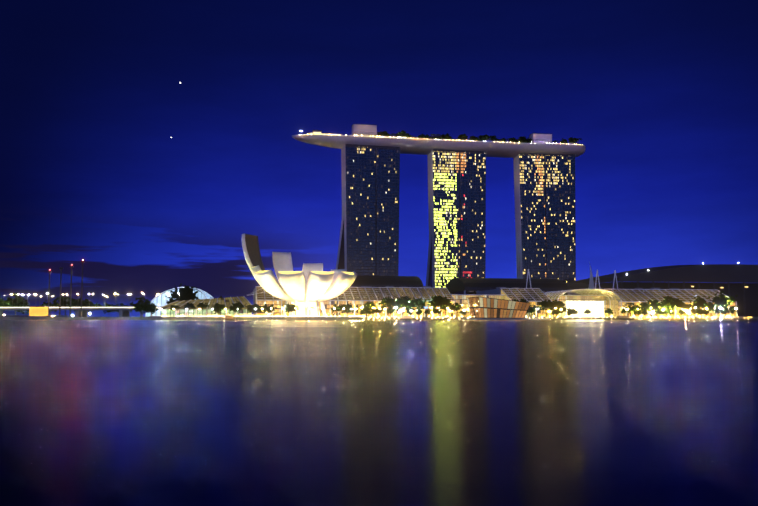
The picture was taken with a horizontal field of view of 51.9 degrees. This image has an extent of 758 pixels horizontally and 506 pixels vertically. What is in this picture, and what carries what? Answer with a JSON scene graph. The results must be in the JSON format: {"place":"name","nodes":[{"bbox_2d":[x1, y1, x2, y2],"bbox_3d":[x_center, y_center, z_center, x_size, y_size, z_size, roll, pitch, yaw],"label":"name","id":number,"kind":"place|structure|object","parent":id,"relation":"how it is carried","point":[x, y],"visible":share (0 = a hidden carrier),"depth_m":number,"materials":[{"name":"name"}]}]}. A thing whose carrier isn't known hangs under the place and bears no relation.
{"place":"outdoors","nodes":[
{"label":"outdoors","id":0,"kind":"place"},
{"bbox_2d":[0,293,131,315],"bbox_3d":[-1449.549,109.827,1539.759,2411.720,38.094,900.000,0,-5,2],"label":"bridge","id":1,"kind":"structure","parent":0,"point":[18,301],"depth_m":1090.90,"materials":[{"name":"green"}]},
{"bbox_2d":[0,319,757,505],"bbox_3d":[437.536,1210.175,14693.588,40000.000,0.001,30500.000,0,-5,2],"label":"water","id":2,"kind":"structure","parent":0,"point":[378,412],"depth_m":17.49,"materials":[{"name":"blue liquid"}]},
{"bbox_2d":[221,307,745,319],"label":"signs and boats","id":3,"kind":"object","parent":2,"relation":"on","point":[412,318],"visible":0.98,"depth_m":617.53,"materials":[{"name":"grey"}]},
{"bbox_2d":[462,297,555,319],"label":"building","id":4,"kind":"structure","parent":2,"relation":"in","point":[482,308],"depth_m":597.08,"materials":[{"name":"brown wood"}]},
{"bbox_2d":[0,317,757,319],"bbox_3d":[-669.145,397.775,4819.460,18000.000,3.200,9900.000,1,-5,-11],"label":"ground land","id":5,"kind":"structure","parent":0,"point":[180,318],"depth_m":620.72,"materials":[{"name":"grey concrete"}]},
{"bbox_2d":[48,261,84,316],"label":"light masts","id":6,"kind":"object","parent":5,"relation":"on","point":[61,268],"visible":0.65,"depth_m":711.26,"materials":[{"name":"black metal"}]},
{"bbox_2d":[0,293,178,316],"bbox_3d":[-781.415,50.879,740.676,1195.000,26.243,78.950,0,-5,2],"label":"bridge","id":7,"kind":"structure","parent":5,"relation":"on","point":[42,311],"depth_m":738.07,"materials":[{"name":"concrete"}]},
{"bbox_2d":[130,283,221,316],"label":"garden trees","id":8,"kind":"object","parent":5,"relation":"on","point":[186,293],"visible":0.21,"depth_m":1018.00,"materials":[{"name":"green plant"}]},
{"bbox_2d":[145,287,212,316],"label":"domed conservatory","id":9,"kind":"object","parent":5,"relation":"on","point":[160,299],"depth_m":1047.18,"materials":[{"name":"white glass"}]},
{"bbox_2d":[155,288,263,316],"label":"waterfront building","id":10,"kind":"structure","parent":5,"relation":"on","point":[207,311],"depth_m":599.51,"materials":[{"name":"white paint"}]},
{"bbox_2d":[242,233,358,316],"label":"lotus-shaped museum","id":11,"kind":"structure","parent":5,"relation":"on","point":[311,284],"depth_m":525.35,"materials":[{"name":"white paint"}]},
{"bbox_2d":[336,144,399,275],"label":"hotel tower","id":12,"kind":"structure","parent":5,"relation":"on","point":[369,230],"depth_m":841.00,"materials":[{"name":"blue glass"}]},
{"bbox_2d":[292,135,584,157],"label":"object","id":13,"kind":"structure","parent":12,"relation":"on","point":[427,146],"depth_m":865.15,"materials":[{"name":"grey"}]},
{"bbox_2d":[133,291,740,316],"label":"waterfront trees","id":14,"kind":"object","parent":5,"relation":"on","point":[721,300],"visible":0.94,"depth_m":635.22,"materials":[{"name":"green plant"}]},
{"bbox_2d":[426,149,485,287],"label":"hotel tower","id":15,"kind":"structure","parent":5,"relation":"on","point":[457,208],"depth_m":864.12,"materials":[{"name":"blue glass"}]},
{"bbox_2d":[180,316,753,319],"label":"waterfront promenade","id":16,"kind":"structure","parent":5,"relation":"on","point":[606,318],"depth_m":638.33,"materials":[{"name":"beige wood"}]},
{"bbox_2d":[351,276,588,294],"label":"podium roofs","id":17,"kind":"structure","parent":5,"relation":"on","point":[463,285],"depth_m":772.08,"materials":[{"name":"metal"}]},
{"bbox_2d":[253,286,736,316],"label":"shopping mall","id":18,"kind":"structure","parent":5,"relation":"on","point":[355,297],"depth_m":670.12,"materials":[{"name":"white paint"}]},
{"bbox_2d":[513,153,575,294],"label":"hotel tower","id":19,"kind":"structure","parent":5,"relation":"on","point":[545,211],"depth_m":880.59,"materials":[{"name":"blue glass"}]},
{"bbox_2d":[544,289,621,316],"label":"entrance canopy","id":20,"kind":"object","parent":5,"relation":"on","point":[581,306],"visible":0.67,"depth_m":669.88,"materials":[{"name":"white glass"}]},
{"bbox_2d":[526,262,757,316],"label":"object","id":21,"kind":"structure","parent":5,"relation":"on","point":[740,280],"depth_m":752.93,"materials":[{"name":"metal"}]},
{"bbox_2d":[299,124,583,144],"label":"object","id":22,"kind":"structure","parent":0,"point":[363,130],"depth_m":874.18,"materials":[{"name":"plant"}]}
]}

